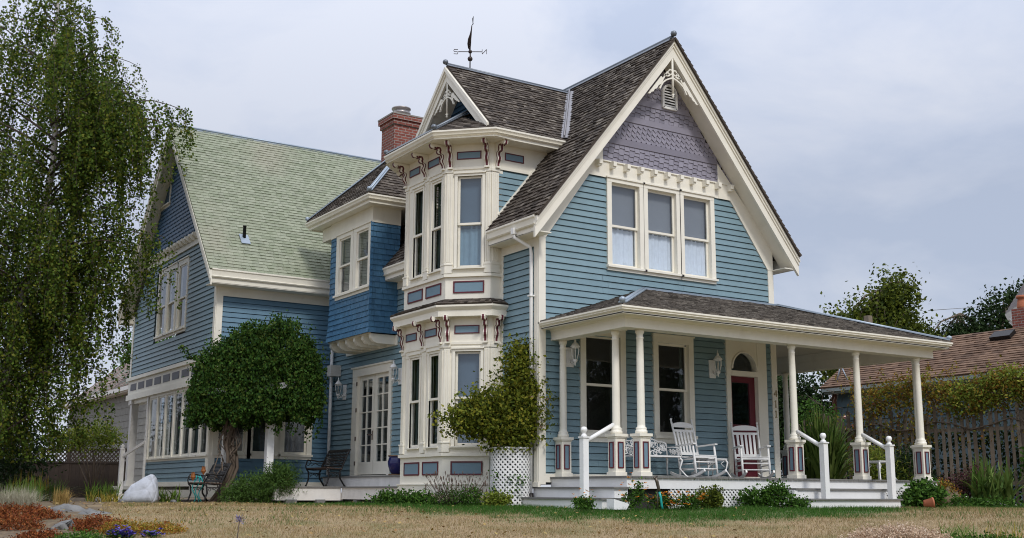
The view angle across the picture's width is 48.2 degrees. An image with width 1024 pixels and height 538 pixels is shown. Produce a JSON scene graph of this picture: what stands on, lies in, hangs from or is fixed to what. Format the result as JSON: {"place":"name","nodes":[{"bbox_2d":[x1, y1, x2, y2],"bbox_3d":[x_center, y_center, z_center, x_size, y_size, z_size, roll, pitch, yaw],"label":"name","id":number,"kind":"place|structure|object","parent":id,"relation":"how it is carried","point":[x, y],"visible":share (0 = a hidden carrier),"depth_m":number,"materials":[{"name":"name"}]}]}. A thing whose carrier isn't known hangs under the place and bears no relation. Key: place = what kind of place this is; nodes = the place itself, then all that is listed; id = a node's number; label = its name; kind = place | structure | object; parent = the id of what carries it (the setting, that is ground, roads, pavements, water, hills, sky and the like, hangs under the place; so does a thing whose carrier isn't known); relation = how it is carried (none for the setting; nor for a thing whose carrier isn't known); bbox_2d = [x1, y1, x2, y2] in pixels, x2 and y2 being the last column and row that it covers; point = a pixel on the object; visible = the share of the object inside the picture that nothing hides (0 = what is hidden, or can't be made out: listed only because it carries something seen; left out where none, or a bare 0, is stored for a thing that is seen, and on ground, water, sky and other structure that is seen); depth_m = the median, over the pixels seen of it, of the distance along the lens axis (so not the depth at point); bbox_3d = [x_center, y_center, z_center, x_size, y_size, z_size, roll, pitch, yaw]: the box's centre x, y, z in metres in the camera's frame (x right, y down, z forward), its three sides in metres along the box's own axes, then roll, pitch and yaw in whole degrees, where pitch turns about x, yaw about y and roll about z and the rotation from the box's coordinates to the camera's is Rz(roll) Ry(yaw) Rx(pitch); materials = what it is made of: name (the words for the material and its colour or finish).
{"place":"outdoors","nodes":[
{"label":"outdoors","id":0,"kind":"place"},
{"bbox_2d":[50,487,76,504],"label":"gold grass","id":1,"kind":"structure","parent":0,"point":[64,497],"depth_m":21.59,"materials":[{"name":"yellow plant"}]},
{"bbox_2d":[84,489,122,501],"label":"gold grass","id":2,"kind":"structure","parent":0,"point":[106,498],"depth_m":26.24,"materials":[{"name":"yellow plant"}]},
{"bbox_2d":[112,326,175,379],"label":"leafy tree","id":3,"kind":"object","parent":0,"point":[127,353],"visible":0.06,"depth_m":53.19,"materials":[{"name":"green plant"}]},
{"bbox_2d":[0,494,1023,537],"bbox_3d":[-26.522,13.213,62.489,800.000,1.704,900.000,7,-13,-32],"label":"lawn","id":4,"kind":"structure","parent":0,"point":[50,522],"depth_m":16.65,"materials":[{"name":"plant"}]},
{"bbox_2d":[0,435,40,491],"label":"privet bush","id":5,"kind":"object","parent":4,"relation":"on","point":[12,466],"visible":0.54,"depth_m":31.07,"materials":[{"name":"green plant"}]},
{"bbox_2d":[0,510,46,530],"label":"sedum mound","id":6,"kind":"object","parent":4,"relation":"on","point":[10,519],"visible":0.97,"depth_m":15.37,"materials":[{"name":"orange plant"}]},
{"bbox_2d":[1,476,46,501],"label":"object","id":7,"kind":"object","parent":4,"relation":"on","point":[35,488],"visible":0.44,"depth_m":27.06,"materials":[{"name":"green plant"}]},
{"bbox_2d":[0,483,50,510],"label":"silver grass","id":8,"kind":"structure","parent":4,"relation":"on","point":[22,499],"depth_m":18.35,"materials":[{"name":"grey plant"}]},
{"bbox_2d":[12,469,48,500],"bbox_3d":[-12.613,5.612,29.812,1.073,0.828,1.033,7,-13,-32],"label":"crocosmia","id":9,"kind":"object","parent":4,"relation":"on","point":[34,483],"visible":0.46,"depth_m":29.78,"materials":[{"name":"green plant"}]},
{"bbox_2d":[7,526,62,537],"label":"sedum mound","id":10,"kind":"object","parent":4,"relation":"on","point":[34,533],"visible":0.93,"depth_m":14.16,"materials":[{"name":"orange plant"}]},
{"bbox_2d":[0,502,70,519],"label":"sedum mound","id":11,"kind":"object","parent":4,"relation":"on","point":[43,512],"visible":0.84,"depth_m":16.85,"materials":[{"name":"red plant"}]},
{"bbox_2d":[0,392,71,492],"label":"privet bush","id":12,"kind":"object","parent":4,"relation":"on","point":[42,460],"visible":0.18,"depth_m":35.61,"materials":[{"name":"green plant"}]},
{"bbox_2d":[14,475,71,500],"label":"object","id":13,"kind":"object","parent":4,"relation":"on","point":[51,491],"visible":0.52,"depth_m":29.85,"materials":[{"name":"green plant"}]},
{"bbox_2d":[51,519,74,529],"bbox_3d":[-6.090,3.531,15.557,0.342,0.252,0.345,0,-11,1],"label":"garden stone","id":14,"kind":"object","parent":4,"relation":"on","point":[62,525],"visible":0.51,"depth_m":15.45,"materials":[{"name":"grey stone"}]},
{"bbox_2d":[1,447,126,497],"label":"board fence","id":15,"kind":"object","parent":4,"relation":"on","point":[73,474],"visible":0.37,"depth_m":39.36,"materials":[{"name":"brown wood"}]},
{"bbox_2d":[50,504,85,511],"bbox_3d":[-7.144,3.880,18.402,0.658,0.209,0.568,7,-13,-32],"label":"garden stone","id":16,"kind":"object","parent":4,"relation":"on","point":[70,507],"visible":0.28,"depth_m":18.24,"materials":[{"name":"grey stone"}]},
{"bbox_2d":[48,527,105,537],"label":"sedum mound","id":17,"kind":"object","parent":4,"relation":"on","point":[80,534],"visible":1,"depth_m":14.12,"materials":[{"name":"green plant"}]},
{"bbox_2d":[51,412,127,491],"bbox_3d":[-14.095,6.128,37.694,2.847,2.855,1.382,1,-11,-4],"label":"privet bush","id":18,"kind":"object","parent":4,"relation":"on","point":[103,439],"visible":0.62,"depth_m":37.70,"materials":[{"name":"green plant"}]},
{"bbox_2d":[68,509,124,532],"bbox_3d":[-5.577,3.403,15.428,0.794,0.328,0.866,7,-13,-32],"label":"sedum mound","id":19,"kind":"object","parent":4,"relation":"on","point":[88,522],"visible":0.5,"depth_m":15.27,"materials":[{"name":"orange plant"}]},
{"bbox_2d":[68,479,125,500],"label":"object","id":20,"kind":"object","parent":4,"relation":"on","point":[105,489],"visible":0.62,"depth_m":29.06,"materials":[{"name":"green plant"}]},
{"bbox_2d":[0,0,197,467],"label":"birch tree","id":21,"kind":"object","parent":4,"relation":"on","point":[100,122],"visible":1,"depth_m":29.15,"materials":[{"name":"green plant"}]},
{"bbox_2d":[103,525,136,537],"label":"violet flowers","id":22,"kind":"object","parent":4,"relation":"on","point":[122,533],"visible":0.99,"depth_m":14.47,"materials":[{"name":"purple plant"}]},
{"bbox_2d":[95,515,154,535],"bbox_3d":[-5.087,3.368,15.016,0.836,0.308,0.790,0,-11,1],"label":"sedum mound","id":23,"kind":"object","parent":4,"relation":"on","point":[121,522],"visible":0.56,"depth_m":14.92,"materials":[{"name":"yellow plant"}]},
{"bbox_2d":[122,474,158,502],"bbox_3d":[-8.767,5.193,27.036,0.846,0.680,0.624,1,-11,-4],"label":"white boulder","id":24,"kind":"object","parent":4,"relation":"on","point":[145,489],"visible":0.88,"depth_m":26.77,"materials":[{"name":"stone"}]},
{"bbox_2d":[63,363,229,497],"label":"shingle house","id":25,"kind":"structure","parent":4,"relation":"on","point":[122,409],"depth_m":51.68,"materials":[{"name":"white paint"}]},
{"bbox_2d":[135,518,188,534],"bbox_3d":[-4.638,3.411,15.121,0.749,0.241,0.769,7,-13,-32],"label":"sedum mound","id":26,"kind":"object","parent":4,"relation":"on","point":[168,527],"visible":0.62,"depth_m":14.99,"materials":[{"name":"yellow plant"}]},
{"bbox_2d":[158,485,185,501],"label":"day lily","id":27,"kind":"object","parent":4,"relation":"on","point":[162,498],"visible":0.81,"depth_m":27.34,"materials":[{"name":"green plant"}]},
{"bbox_2d":[191,466,205,501],"bbox_3d":[-7.451,5.100,27.099,0.356,0.856,0.121,0,-11,0],"label":"flower ornament","id":28,"kind":"object","parent":4,"relation":"on","point":[203,470],"visible":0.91,"depth_m":27.10,"materials":[{"name":"teal metal"}]},
{"bbox_2d":[186,463,231,501],"bbox_3d":[-7.106,5.010,26.806,0.660,0.903,1.260,7,-13,-32],"label":"garden bench","id":29,"kind":"object","parent":4,"relation":"on","point":[210,475],"visible":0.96,"depth_m":26.70,"materials":[{"name":"black metal"}]},
{"bbox_2d":[205,382,295,502],"bbox_3d":[-6.147,4.116,27.176,2.213,2.820,0.938,0,-11,0],"label":"garden arbour","id":30,"kind":"object","parent":4,"relation":"on","point":[269,446],"visible":0.23,"depth_m":27.03,"materials":[{"name":"white paint"}]},
{"bbox_2d":[177,309,330,502],"bbox_3d":[-6.217,3.241,27.289,3.709,4.631,1.999,0,-11,0],"label":"tree","id":31,"kind":"object","parent":4,"relation":"on","point":[249,357],"visible":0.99,"depth_m":26.93,"materials":[{"name":"green plant"}]},
{"bbox_2d":[217,457,303,502],"bbox_3d":[-5.647,4.772,25.775,2.149,1.066,1.226,0,-11,4],"label":"rosemary bush","id":32,"kind":"object","parent":4,"relation":"on","point":[261,490],"visible":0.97,"depth_m":25.63,"materials":[{"name":"green plant"}]},
{"bbox_2d":[270,475,399,502],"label":"side deck","id":33,"kind":"structure","parent":4,"relation":"on","point":[356,487],"depth_m":26.01,"materials":[{"name":"white paint"}]},
{"bbox_2d":[305,449,350,485],"bbox_3d":[-4.458,4.814,27.643,0.660,0.903,1.260,7,-13,-32],"label":"garden bench","id":34,"kind":"object","parent":33,"relation":"on","point":[330,464],"visible":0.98,"depth_m":27.67,"materials":[{"name":"black metal"}]},
{"bbox_2d":[388,455,399,474],"bbox_3d":[-2.566,4.404,25.656,0.450,0.446,0.450,7,-13,-32],"label":"glazed pot","id":35,"kind":"object","parent":33,"relation":"on","point":[394,464],"visible":0.55,"depth_m":25.48,"materials":[{"name":"ceramic"}]},
{"bbox_2d":[1,500,744,537],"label":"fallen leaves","id":36,"kind":"object","parent":4,"relation":"on","point":[368,514],"visible":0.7,"depth_m":17.34,"materials":[{"name":"brown plant"}]},
{"bbox_2d":[364,485,437,504],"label":"border plants","id":37,"kind":"object","parent":4,"relation":"on","point":[383,496],"visible":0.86,"depth_m":21.88,"materials":[{"name":"green plant"}]},
{"bbox_2d":[425,470,487,506],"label":"lavender clump","id":38,"kind":"object","parent":4,"relation":"on","point":[451,499],"visible":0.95,"depth_m":21.09,"materials":[{"name":"green plant"}]},
{"bbox_2d":[479,488,513,506],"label":"border plants","id":39,"kind":"object","parent":4,"relation":"on","point":[494,498],"visible":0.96,"depth_m":20.65,"materials":[{"name":"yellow plant"}]},
{"bbox_2d":[488,447,530,504],"bbox_3d":[-0.008,3.916,21.526,0.835,1.105,0.890,-2,-11,11],"label":"lattice planter","id":40,"kind":"object","parent":4,"relation":"on","point":[508,472],"visible":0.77,"depth_m":21.31,"materials":[{"name":"white paint"}]},
{"bbox_2d":[427,331,558,455],"bbox_3d":[-0.298,2.343,21.745,2.703,2.419,1.394,3,-11,-12],"label":"rose bush","id":41,"kind":"object","parent":40,"relation":"in","point":[507,417],"visible":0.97,"depth_m":21.51,"materials":[{"name":"green plant"}]},
{"bbox_2d":[105,30,952,508],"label":"victorian house","id":42,"kind":"structure","parent":4,"relation":"on","point":[623,224],"depth_m":24.44,"materials":[{"name":"blue paint"}]},
{"bbox_2d":[146,394,157,461],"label":"window","id":43,"kind":"structure","parent":42,"relation":"in","point":[149,458],"depth_m":32.35,"materials":[{"name":"beige paint"}]},
{"bbox_2d":[152,392,165,461],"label":"window","id":44,"kind":"structure","parent":42,"relation":"in","point":[156,458],"depth_m":31.72,"materials":[{"name":"beige paint"}]},
{"bbox_2d":[153,266,168,341],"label":"window","id":45,"kind":"structure","parent":42,"relation":"in","point":[158,336],"depth_m":32.82,"materials":[{"name":"beige paint"}]},
{"bbox_2d":[160,390,173,460],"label":"window","id":46,"kind":"structure","parent":42,"relation":"in","point":[165,457],"depth_m":31.08,"materials":[{"name":"beige paint"}]},
{"bbox_2d":[162,262,178,337],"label":"window","id":47,"kind":"structure","parent":42,"relation":"in","point":[167,332],"depth_m":32.07,"materials":[{"name":"beige paint"}]},
{"bbox_2d":[168,388,182,460],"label":"window","id":48,"kind":"structure","parent":42,"relation":"in","point":[173,456],"depth_m":30.44,"materials":[{"name":"beige paint"}]},
{"bbox_2d":[173,255,191,333],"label":"window","id":49,"kind":"structure","parent":42,"relation":"in","point":[178,329],"depth_m":31.24,"materials":[{"name":"beige paint"}]},
{"bbox_2d":[177,386,190,459],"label":"window","id":50,"kind":"structure","parent":42,"relation":"in","point":[182,456],"depth_m":29.77,"materials":[{"name":"beige paint"}]},
{"bbox_2d":[186,426,198,459],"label":"window","id":51,"kind":"structure","parent":42,"relation":"in","point":[191,455],"depth_m":29.08,"materials":[{"name":"beige paint"}]},
{"bbox_2d":[195,424,208,458],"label":"window","id":52,"kind":"structure","parent":42,"relation":"in","point":[201,454],"depth_m":28.43,"materials":[{"name":"beige paint"}]},
{"bbox_2d":[211,429,250,458],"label":"window","id":53,"kind":"structure","parent":42,"relation":"in","point":[246,442],"depth_m":28.22,"materials":[{"name":"beige paint"}]},
{"bbox_2d":[246,421,280,458],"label":"window","id":54,"kind":"structure","parent":42,"relation":"in","point":[255,453],"depth_m":28.63,"materials":[{"name":"beige paint"}]},
{"bbox_2d":[279,416,312,459],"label":"window","id":55,"kind":"structure","parent":42,"relation":"in","point":[290,447],"depth_m":29.12,"materials":[{"name":"beige paint"}]},
{"bbox_2d":[333,228,353,300],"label":"window","id":56,"kind":"structure","parent":42,"relation":"in","point":[349,244],"depth_m":28.49,"materials":[{"name":"beige paint"}]},
{"bbox_2d":[350,220,371,295],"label":"window","id":57,"kind":"structure","parent":42,"relation":"in","point":[356,288],"depth_m":27.67,"materials":[{"name":"beige paint"}]},
{"bbox_2d":[354,374,374,474],"bbox_3d":[-3.600,3.809,27.987,0.141,2.400,0.900,7,-13,-32],"label":"french door","id":58,"kind":"structure","parent":42,"relation":"in","point":[363,468],"depth_m":28.01,"materials":[{"name":"beige paint"}]},
{"bbox_2d":[373,372,388,473],"bbox_3d":[-3.077,3.670,27.266,0.055,2.400,0.860,7,-13,-32],"label":"french door","id":59,"kind":"structure","parent":42,"relation":"in","point":[379,467],"depth_m":27.40,"materials":[{"name":"beige paint"}]},
{"bbox_2d":[404,352,421,450],"bbox_3d":[-2.002,2.789,23.957,0.221,2.030,0.570,7,-13,-32],"label":"window","id":60,"kind":"structure","parent":42,"relation":"in","point":[418,356],"depth_m":24.04,"materials":[{"name":"beige paint"}]},
{"bbox_2d":[408,183,424,281],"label":"window","id":61,"kind":"structure","parent":42,"relation":"in","point":[419,188],"depth_m":24.73,"materials":[{"name":"beige paint"}]},
{"bbox_2d":[423,348,439,449],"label":"window","id":62,"kind":"structure","parent":42,"relation":"in","point":[435,352],"depth_m":23.38,"materials":[{"name":"beige paint"}]},
{"bbox_2d":[427,175,442,275],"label":"window","id":63,"kind":"structure","parent":42,"relation":"in","point":[438,180],"depth_m":24.08,"materials":[{"name":"beige paint"}]},
{"bbox_2d":[449,347,483,448],"bbox_3d":[-0.879,2.577,22.845,0.680,2.030,0.215,-2,-11,12],"label":"window","id":64,"kind":"structure","parent":42,"relation":"in","point":[470,361],"depth_m":22.99,"materials":[{"name":"beige paint"}]},
{"bbox_2d":[452,171,485,270],"bbox_3d":[-0.857,-0.978,23.556,0.680,2.080,0.244,-2,-11,12],"label":"window","id":65,"kind":"structure","parent":42,"relation":"in","point":[469,190],"depth_m":23.60,"materials":[{"name":"glass"}]},
{"bbox_2d":[454,16,486,67],"bbox_3d":[-0.928,-5.032,25.772,0.568,1.168,0.548,-10,-15,43],"label":"weathervane","id":66,"kind":"object","parent":42,"relation":"on","point":[470,58],"visible":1,"depth_m":25.72,"materials":[{"name":"brown metal"}]},
{"bbox_2d":[566,339,579,366],"bbox_3d":[1.194,1.595,22.145,0.198,0.585,0.292,7,-13,-32],"label":"wall lantern","id":67,"kind":"object","parent":42,"relation":"attached to","point":[571,361],"depth_m":22.16,"materials":[{"name":"white paint"}]},
{"bbox_2d":[578,330,628,442],"bbox_3d":[1.770,2.282,22.618,1.160,2.270,0.260,7,-13,-32],"label":"window","id":68,"kind":"structure","parent":42,"relation":"in","point":[622,341],"depth_m":22.66,"materials":[{"name":"beige paint"}]},
{"bbox_2d":[604,175,646,274],"bbox_3d":[2.305,-0.886,23.577,1.000,1.960,0.260,7,-13,-32],"label":"window","id":69,"kind":"structure","parent":42,"relation":"in","point":[625,245],"depth_m":23.67,"materials":[{"name":"glass"}]},
{"bbox_2d":[625,438,688,476],"bbox_3d":[2.711,3.661,22.182,1.356,0.787,0.656,7,-13,-32],"label":"iron settee","id":70,"kind":"object","parent":42,"relation":"on","point":[630,448],"visible":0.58,"depth_m":22.43,"materials":[{"name":"white paint"}]},
{"bbox_2d":[643,182,683,279],"bbox_3d":[3.125,-0.780,24.093,1.050,1.960,0.259,7,-13,-32],"label":"window","id":71,"kind":"structure","parent":42,"relation":"in","point":[663,249],"depth_m":24.20,"materials":[{"name":"glass"}]},
{"bbox_2d":[651,333,697,444],"bbox_3d":[3.302,2.478,23.582,1.120,2.230,0.259,7,-13,-32],"label":"window","id":72,"kind":"structure","parent":42,"relation":"in","point":[687,405],"depth_m":23.69,"materials":[{"name":"beige paint"}]},
{"bbox_2d":[670,418,726,476],"bbox_3d":[3.669,3.534,22.613,0.656,1.196,0.979,8,-13,-34],"label":"rocking chair","id":73,"kind":"object","parent":42,"relation":"on","point":[695,455],"visible":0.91,"depth_m":22.71,"materials":[{"name":"white paint"}]},
{"bbox_2d":[679,190,718,283],"bbox_3d":[3.949,-0.674,24.612,1.030,1.960,0.259,7,-13,-32],"label":"window","id":74,"kind":"structure","parent":42,"relation":"in","point":[694,206],"depth_m":24.72,"materials":[{"name":"beige paint"}]},
{"bbox_2d":[708,350,721,377],"bbox_3d":[4.307,1.995,24.104,0.198,0.585,0.292,7,-13,-32],"label":"wall lantern","id":75,"kind":"object","parent":42,"relation":"attached to","point":[713,370],"depth_m":24.11,"materials":[{"name":"white paint"}]},
{"bbox_2d":[731,376,757,476],"bbox_3d":[4.934,3.386,24.533,0.790,2.150,0.065,7,-13,-32],"label":"door","id":76,"kind":"structure","parent":42,"relation":"in","point":[750,381],"depth_m":24.60,"materials":[{"name":"red paint"}]},
{"bbox_2d":[730,422,774,477],"bbox_3d":[4.929,3.715,23.502,0.656,1.196,0.979,2,-11,-7],"label":"rocking chair","id":77,"kind":"object","parent":42,"relation":"on","point":[741,454],"visible":0.95,"depth_m":23.75,"materials":[{"name":"white paint"}]},
{"bbox_2d":[118,500,1023,528],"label":"green grass","id":78,"kind":"structure","parent":4,"relation":"on","point":[809,511],"depth_m":18.69,"materials":[{"name":"green plant"}]},
{"bbox_2d":[570,488,596,509],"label":"marigold plant","id":79,"kind":"object","parent":4,"relation":"on","point":[581,503],"visible":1,"depth_m":18.56,"materials":[{"name":"green plant"}]},
{"bbox_2d":[607,499,628,509],"bbox_3d":[1.761,3.906,18.996,0.320,0.170,0.200,7,-13,-32],"label":"splash box","id":80,"kind":"object","parent":4,"relation":"on","point":[615,504],"visible":1,"depth_m":18.90,"materials":[{"name":"white paint"}]},
{"bbox_2d":[618,472,648,508],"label":"marigold plant","id":81,"kind":"object","parent":4,"relation":"on","point":[637,501],"visible":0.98,"depth_m":19.09,"materials":[{"name":"green plant"}]},
{"bbox_2d":[643,489,708,508],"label":"marigold plant","id":82,"kind":"object","parent":4,"relation":"on","point":[691,502],"visible":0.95,"depth_m":19.52,"materials":[{"name":"green plant"}]},
{"bbox_2d":[688,479,729,508],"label":"garden shrub","id":83,"kind":"object","parent":4,"relation":"on","point":[715,498],"visible":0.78,"depth_m":19.97,"materials":[{"name":"green plant"}]},
{"bbox_2d":[732,477,815,508],"bbox_3d":[4.744,4.074,20.778,1.466,0.600,0.662,-1,-11,6],"label":"garden shrub","id":84,"kind":"object","parent":4,"relation":"on","point":[766,497],"visible":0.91,"depth_m":20.65,"materials":[{"name":"green plant"}]},
{"bbox_2d":[777,371,833,477],"bbox_3d":[9.070,5.213,36.680,4.976,4.474,2.740,1,-11,-6],"label":"leafy tree","id":85,"kind":"object","parent":4,"relation":"on","point":[808,390],"visible":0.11,"depth_m":36.46,"materials":[{"name":"green plant"}]},
{"bbox_2d":[782,396,853,471],"bbox_3d":[8.291,4.806,30.575,2.610,2.946,1.598,-1,-11,7],"label":"rose bush","id":86,"kind":"object","parent":4,"relation":"on","point":[811,407],"visible":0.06,"depth_m":30.62,"materials":[{"name":"green plant"}]},
{"bbox_2d":[783,402,900,478],"bbox_3d":[8.052,4.507,27.972,3.946,2.503,3.077,5,-12,-21],"label":"flax plant","id":87,"kind":"object","parent":4,"relation":"on","point":[837,455],"visible":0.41,"depth_m":27.87,"materials":[{"name":"green plant"}]},
{"bbox_2d":[846,436,913,479],"bbox_3d":[8.939,4.885,27.570,1.854,1.688,1.430,4,-12,-19],"label":"bamboo clump","id":88,"kind":"object","parent":4,"relation":"on","point":[874,465],"visible":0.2,"depth_m":27.44,"materials":[{"name":"green plant"}]},
{"bbox_2d":[814,263,948,384],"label":"leafy tree","id":89,"kind":"object","parent":4,"relation":"on","point":[885,304],"visible":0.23,"depth_m":59.99,"materials":[{"name":"green plant"}]},
{"bbox_2d":[837,520,957,537],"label":"buff heather","id":90,"kind":"object","parent":4,"relation":"on","point":[899,531],"visible":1,"depth_m":14.30,"materials":[{"name":"beige plant"}]},
{"bbox_2d":[875,437,941,479],"bbox_3d":[9.436,4.886,27.580,1.146,1.648,1.782,34,-36,-71],"label":"laurel bush","id":91,"kind":"object","parent":4,"relation":"on","point":[906,460],"visible":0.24,"depth_m":27.41,"materials":[{"name":"green plant"}]},
{"bbox_2d":[798,402,1023,506],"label":"picket fence","id":92,"kind":"object","parent":4,"relation":"on","point":[955,429],"visible":0.43,"depth_m":27.19,"materials":[{"name":"brown wood"}]},
{"bbox_2d":[806,354,1023,458],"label":"fence vine","id":93,"kind":"object","parent":92,"relation":"attached to","point":[992,383],"visible":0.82,"depth_m":27.54,"materials":[{"name":"green plant"}]},
{"bbox_2d":[898,476,954,507],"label":"garden shrub","id":94,"kind":"object","parent":4,"relation":"on","point":[915,494],"visible":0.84,"depth_m":22.83,"materials":[{"name":"green plant"}]},
{"bbox_2d":[845,413,1022,504],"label":"picket fence","id":95,"kind":"object","parent":4,"relation":"on","point":[981,450],"visible":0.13,"depth_m":27.60,"materials":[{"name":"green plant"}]},
{"bbox_2d":[928,312,1000,336],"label":"dark cedar","id":96,"kind":"object","parent":4,"relation":"on","point":[960,327],"visible":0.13,"depth_m":60.16,"materials":[{"name":"green plant"}]},
{"bbox_2d":[937,457,997,498],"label":"heather bush","id":97,"kind":"object","parent":4,"relation":"on","point":[958,482],"visible":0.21,"depth_m":25.28,"materials":[{"name":"plant"}]},
{"bbox_2d":[937,519,1006,537],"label":"grass tuft","id":98,"kind":"object","parent":4,"relation":"on","point":[961,535],"visible":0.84,"depth_m":14.86,"materials":[{"name":"beige plant"}]},
{"bbox_2d":[939,492,1023,506],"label":"ground cover","id":99,"kind":"object","parent":4,"relation":"on","point":[958,501],"visible":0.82,"depth_m":23.79,"materials":[{"name":"green plant"}]},
{"bbox_2d":[945,529,1022,537],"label":"ground cover","id":100,"kind":"object","parent":4,"relation":"on","point":[985,535],"visible":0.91,"depth_m":14.54,"materials":[{"name":"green plant"}]},
{"bbox_2d":[953,275,1023,333],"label":"dark pine","id":101,"kind":"object","parent":4,"relation":"on","point":[999,312],"visible":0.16,"depth_m":60.47,"materials":[{"name":"green plant"}]},
{"bbox_2d":[954,456,1023,502],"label":"iris clump","id":102,"kind":"object","parent":4,"relation":"on","point":[1000,485],"visible":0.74,"depth_m":24.44,"materials":[{"name":"green plant"}]},
{"bbox_2d":[0,0,1023,492],"label":"sky","id":103,"kind":"structure","parent":0,"point":[878,132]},
{"bbox_2d":[819,295,1023,504],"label":"garage","id":104,"kind":"structure","parent":0,"point":[965,352],"depth_m":32.93,"materials":[{"name":"brown"}]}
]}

